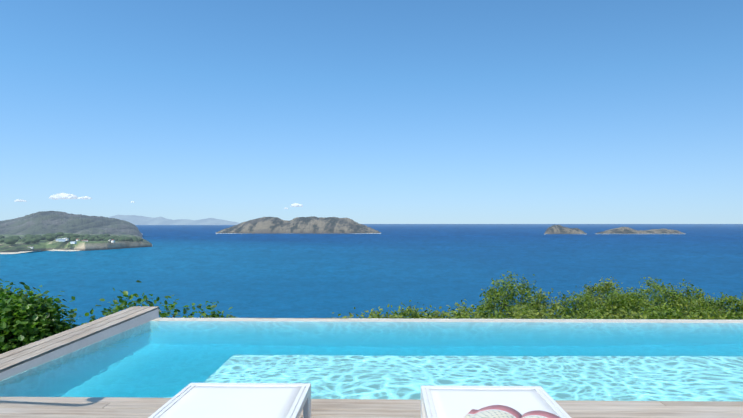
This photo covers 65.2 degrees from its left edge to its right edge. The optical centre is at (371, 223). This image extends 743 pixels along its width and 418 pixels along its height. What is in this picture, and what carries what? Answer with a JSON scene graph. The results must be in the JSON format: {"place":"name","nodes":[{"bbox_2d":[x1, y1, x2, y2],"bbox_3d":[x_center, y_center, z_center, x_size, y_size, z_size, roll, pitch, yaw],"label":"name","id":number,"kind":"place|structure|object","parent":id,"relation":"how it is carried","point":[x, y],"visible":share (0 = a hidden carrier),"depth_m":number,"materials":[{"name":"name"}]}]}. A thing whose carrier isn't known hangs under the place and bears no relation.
{"place":"outdoors","nodes":[
{"label":"outdoors","id":0,"kind":"place"},
{"bbox_2d":[0,249,79,253],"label":"beach","id":1,"kind":"structure","parent":0,"point":[34,251],"depth_m":1210.69,"materials":[{"name":"beige sand"}]},
{"bbox_2d":[0,211,141,237],"bbox_3d":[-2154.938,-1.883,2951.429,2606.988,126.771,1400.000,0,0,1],"label":"headland hill","id":2,"kind":"structure","parent":0,"point":[43,222],"depth_m":2469.08,"materials":[{"name":"plant"}]},
{"bbox_2d":[0,233,151,251],"bbox_3d":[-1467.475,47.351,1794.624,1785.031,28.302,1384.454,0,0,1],"label":"headland","id":3,"kind":"structure","parent":0,"point":[45,244],"depth_m":1337.56,"materials":[{"name":"green plant"}]},
{"bbox_2d":[0,232,142,243],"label":"headland trees","id":4,"kind":"object","parent":3,"relation":"on","point":[27,238],"visible":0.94,"depth_m":1447.35,"materials":[{"name":"green plant"}]},
{"bbox_2d":[29,239,114,248],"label":"houses","id":5,"kind":"structure","parent":3,"relation":"on","point":[74,242],"depth_m":1281.97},
{"bbox_2d":[14,193,302,208],"bbox_3d":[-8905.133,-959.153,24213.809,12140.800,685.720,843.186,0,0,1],"label":"cloud","id":6,"kind":"structure","parent":0,"point":[57,196],"depth_m":23995.08,"materials":[{"name":"white"}]},
{"bbox_2d":[108,215,239,224],"bbox_3d":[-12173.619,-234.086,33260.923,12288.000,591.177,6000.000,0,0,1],"label":"mountains","id":7,"kind":"structure","parent":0,"point":[137,220],"depth_m":31433.51,"materials":[{"name":"blue"}]},
{"bbox_2d":[0,224,742,326],"bbox_3d":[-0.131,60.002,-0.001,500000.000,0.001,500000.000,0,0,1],"label":"sea","id":8,"kind":"structure","parent":0,"point":[436,266],"depth_m":798.13,"materials":[{"name":"liquid"}]},
{"bbox_2d":[216,216,380,233],"bbox_3d":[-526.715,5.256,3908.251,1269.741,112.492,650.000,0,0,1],"label":"island","id":9,"kind":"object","parent":8,"relation":"in","point":[303,225],"visible":0.96,"depth_m":3658.21,"materials":[{"name":"stone"}]},
{"bbox_2d":[544,225,586,233],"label":"island","id":10,"kind":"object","parent":8,"relation":"in","point":[556,229],"visible":0.94,"depth_m":3414.96,"materials":[{"name":"stone"}]},
{"bbox_2d":[595,227,684,233],"bbox_3d":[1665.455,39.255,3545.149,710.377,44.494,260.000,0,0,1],"label":"island","id":11,"kind":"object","parent":8,"relation":"in","point":[623,230],"visible":0.9,"depth_m":3453.96,"materials":[{"name":"stone"}]},
{"bbox_2d":[0,0,742,223],"label":"sky","id":12,"kind":"structure","parent":0,"point":[361,111],"materials":[{"name":"blue"}]},
{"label":"hillside terrain","id":13,"kind":"structure","parent":0,"visible":0},
{"bbox_2d":[0,279,41,299],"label":"broadleaf shrub","id":14,"kind":"object","parent":13,"relation":"on","point":[9,292],"visible":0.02,"depth_m":9.76,"materials":[{"name":"green plant"}]},
{"bbox_2d":[0,282,85,353],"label":"broadleaf shrub","id":15,"kind":"object","parent":13,"relation":"on","point":[27,321],"visible":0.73,"depth_m":8.54,"materials":[{"name":"green plant"}]},
{"bbox_2d":[0,309,158,378],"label":"pool side wall","id":16,"kind":"structure","parent":13,"relation":"on","point":[137,321],"depth_m":6.21,"materials":[{"name":"concrete"}]},
{"bbox_2d":[0,306,158,372],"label":"wooden coping","id":17,"kind":"object","parent":16,"relation":"on","point":[23,354],"visible":1,"depth_m":6.04,"materials":[{"name":"grey wood"}]},
{"bbox_2d":[84,305,107,321],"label":"broadleaf shrub","id":18,"kind":"object","parent":13,"relation":"on","point":[93,316],"visible":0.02,"depth_m":10.12,"materials":[{"name":"green plant"}]},
{"bbox_2d":[91,280,177,317],"bbox_3d":[-4.002,2.564,9.646,1.362,3.278,1.371,0,0,1],"label":"broadleaf shrub","id":19,"kind":"object","parent":13,"relation":"on","point":[122,306],"visible":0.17,"depth_m":9.59,"materials":[{"name":"green plant"}]},
{"bbox_2d":[140,299,169,315],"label":"broadleaf shrub","id":20,"kind":"object","parent":13,"relation":"on","point":[162,314],"depth_m":9.51,"materials":[{"name":"green plant"}]},
{"bbox_2d":[141,295,207,317],"bbox_3d":[-3.683,2.805,10.322,1.466,3.144,1.375,0,0,18],"label":"broadleaf shrub","id":21,"kind":"object","parent":13,"relation":"on","point":[171,306],"visible":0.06,"depth_m":10.45,"materials":[{"name":"green plant"}]},
{"bbox_2d":[183,301,234,317],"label":"broadleaf shrub","id":22,"kind":"object","parent":13,"relation":"on","point":[208,307],"visible":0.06,"depth_m":10.86,"materials":[{"name":"green plant"}]},
{"bbox_2d":[204,307,235,317],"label":"broadleaf shrub","id":23,"kind":"object","parent":13,"relation":"on","point":[220,316],"depth_m":10.70,"materials":[{"name":"green plant"}]},
{"bbox_2d":[332,307,354,317],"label":"bush","id":24,"kind":"object","parent":13,"relation":"on","point":[351,315],"depth_m":14.04,"materials":[{"name":"green plant"}]},
{"bbox_2d":[350,306,401,317],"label":"bush","id":25,"kind":"object","parent":13,"relation":"on","point":[375,314],"visible":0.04,"depth_m":14.94,"materials":[{"name":"green plant"}]},
{"bbox_2d":[381,300,435,318],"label":"bush","id":26,"kind":"object","parent":13,"relation":"on","point":[409,311],"visible":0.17,"depth_m":16.38,"materials":[{"name":"green plant"}]},
{"bbox_2d":[416,304,468,318],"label":"bush","id":27,"kind":"object","parent":13,"relation":"on","point":[435,315],"visible":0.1,"depth_m":15.94,"materials":[{"name":"green plant"}]},
{"bbox_2d":[442,307,478,318],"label":"bush","id":28,"kind":"object","parent":13,"relation":"on","point":[460,316],"depth_m":14.98,"materials":[{"name":"green plant"}]},
{"bbox_2d":[446,299,495,318],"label":"bush","id":29,"kind":"object","parent":13,"relation":"on","point":[464,310],"visible":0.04,"depth_m":16.86,"materials":[{"name":"green plant"}]},
{"bbox_2d":[472,307,527,318],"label":"bush","id":30,"kind":"object","parent":13,"relation":"on","point":[497,317],"depth_m":14.71,"materials":[{"name":"green plant"}]},
{"bbox_2d":[473,271,546,318],"bbox_3d":[5.748,6.079,23.677,3.593,8.294,3.417,0,0,1],"label":"bush","id":31,"kind":"object","parent":13,"relation":"on","point":[489,304],"visible":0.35,"depth_m":23.52,"materials":[{"name":"green plant"}]},
{"bbox_2d":[503,299,560,318],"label":"bush","id":32,"kind":"object","parent":13,"relation":"on","point":[525,313],"visible":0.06,"depth_m":16.76,"materials":[{"name":"green plant"}]},
{"bbox_2d":[507,287,564,318],"bbox_3d":[5.732,5.294,19.961,2.411,6.272,2.352,0,0,-31],"label":"bush","id":33,"kind":"object","parent":13,"relation":"on","point":[540,303],"visible":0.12,"depth_m":19.72,"materials":[{"name":"green plant"}]},
{"bbox_2d":[535,306,579,318],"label":"bush","id":34,"kind":"object","parent":13,"relation":"on","point":[561,317],"depth_m":15.01,"materials":[{"name":"green plant"}]},
{"bbox_2d":[547,290,610,318],"bbox_3d":[7.293,5.545,20.908,2.627,6.735,2.449,0,0,1],"label":"bush","id":35,"kind":"object","parent":13,"relation":"on","point":[579,300],"visible":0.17,"depth_m":20.64,"materials":[{"name":"green plant"}]},
{"bbox_2d":[563,306,611,318],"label":"bush","id":36,"kind":"object","parent":13,"relation":"on","point":[591,315],"visible":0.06,"depth_m":16.57,"materials":[{"name":"green plant"}]},
{"bbox_2d":[576,277,641,317],"bbox_3d":[10.343,6.852,26.038,3.433,9.173,3.472,0,0,1],"label":"bush","id":37,"kind":"object","parent":13,"relation":"on","point":[601,288],"visible":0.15,"depth_m":25.56,"materials":[{"name":"green plant"}]},
{"bbox_2d":[590,306,646,318],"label":"bush","id":38,"kind":"object","parent":13,"relation":"on","point":[626,316],"visible":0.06,"depth_m":16.18,"materials":[{"name":"green plant"}]},
{"bbox_2d":[593,287,659,318],"bbox_3d":[9.549,5.914,21.791,2.507,7.146,2.618,0,0,1],"label":"bush","id":39,"kind":"object","parent":13,"relation":"on","point":[624,298],"visible":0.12,"depth_m":21.66,"materials":[{"name":"green plant"}]},
{"bbox_2d":[640,301,699,318],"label":"bush","id":40,"kind":"object","parent":13,"relation":"on","point":[663,315],"visible":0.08,"depth_m":16.96,"materials":[{"name":"green plant"}]},
{"bbox_2d":[619,277,724,318],"bbox_3d":[12.512,6.723,24.608,4.696,8.955,5.019,0,0,1],"label":"bush","id":41,"kind":"object","parent":13,"relation":"on","point":[664,293],"visible":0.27,"depth_m":24.16,"materials":[{"name":"green plant"}]},
{"bbox_2d":[672,294,715,318],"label":"bush","id":42,"kind":"object","parent":13,"relation":"on","point":[698,301],"visible":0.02,"depth_m":21.90,"materials":[{"name":"green plant"}]},
{"bbox_2d":[686,292,742,318],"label":"bush","id":43,"kind":"object","parent":13,"relation":"on","point":[731,305],"visible":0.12,"depth_m":20.75,"materials":[{"name":"green plant"}]},
{"bbox_2d":[693,306,737,319],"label":"bush","id":44,"kind":"object","parent":13,"relation":"on","point":[726,317],"visible":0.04,"depth_m":16.16,"materials":[{"name":"green plant"}]},
{"bbox_2d":[724,310,742,319],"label":"bush","id":45,"kind":"object","parent":13,"relation":"on","point":[736,317],"visible":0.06,"depth_m":15.49,"materials":[{"name":"green plant"}]},
{"bbox_3d":[3.160,2.317,0.705,13.450,2.070,6.150,0,0,1],"label":"deck subframe","id":46,"kind":"object","parent":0,"visible":0},
{"bbox_2d":[0,397,742,417],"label":"pool deck","id":47,"kind":"structure","parent":46,"relation":"on","point":[71,407],"depth_m":3.94,"materials":[{"name":"brown wood"}]},
{"bbox_2d":[148,383,310,417],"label":"sun lounger","id":48,"kind":"object","parent":47,"relation":"on","point":[241,400],"visible":1,"depth_m":3.08,"materials":[{"name":"white metal"}]},
{"bbox_2d":[421,385,570,417],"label":"sun lounger","id":49,"kind":"object","parent":47,"relation":"on","point":[450,401],"visible":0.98,"depth_m":3.10,"materials":[{"name":"white metal"}]},
{"bbox_2d":[464,405,560,417],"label":"tennis racket","id":50,"kind":"object","parent":49,"relation":"on","point":[497,411],"visible":0.98,"depth_m":2.73,"materials":[{"name":"plastic"}]},
{"bbox_3d":[2.992,2.152,5.832,12.600,1.800,4.085,0,0,1],"label":"pool","id":51,"kind":"object","parent":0,"visible":0},
{"bbox_2d":[0,318,742,400],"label":"pool water","id":52,"kind":"structure","parent":51,"relation":"in","point":[572,359],"depth_m":5.57,"materials":[{"name":"blue liquid"}]}
]}

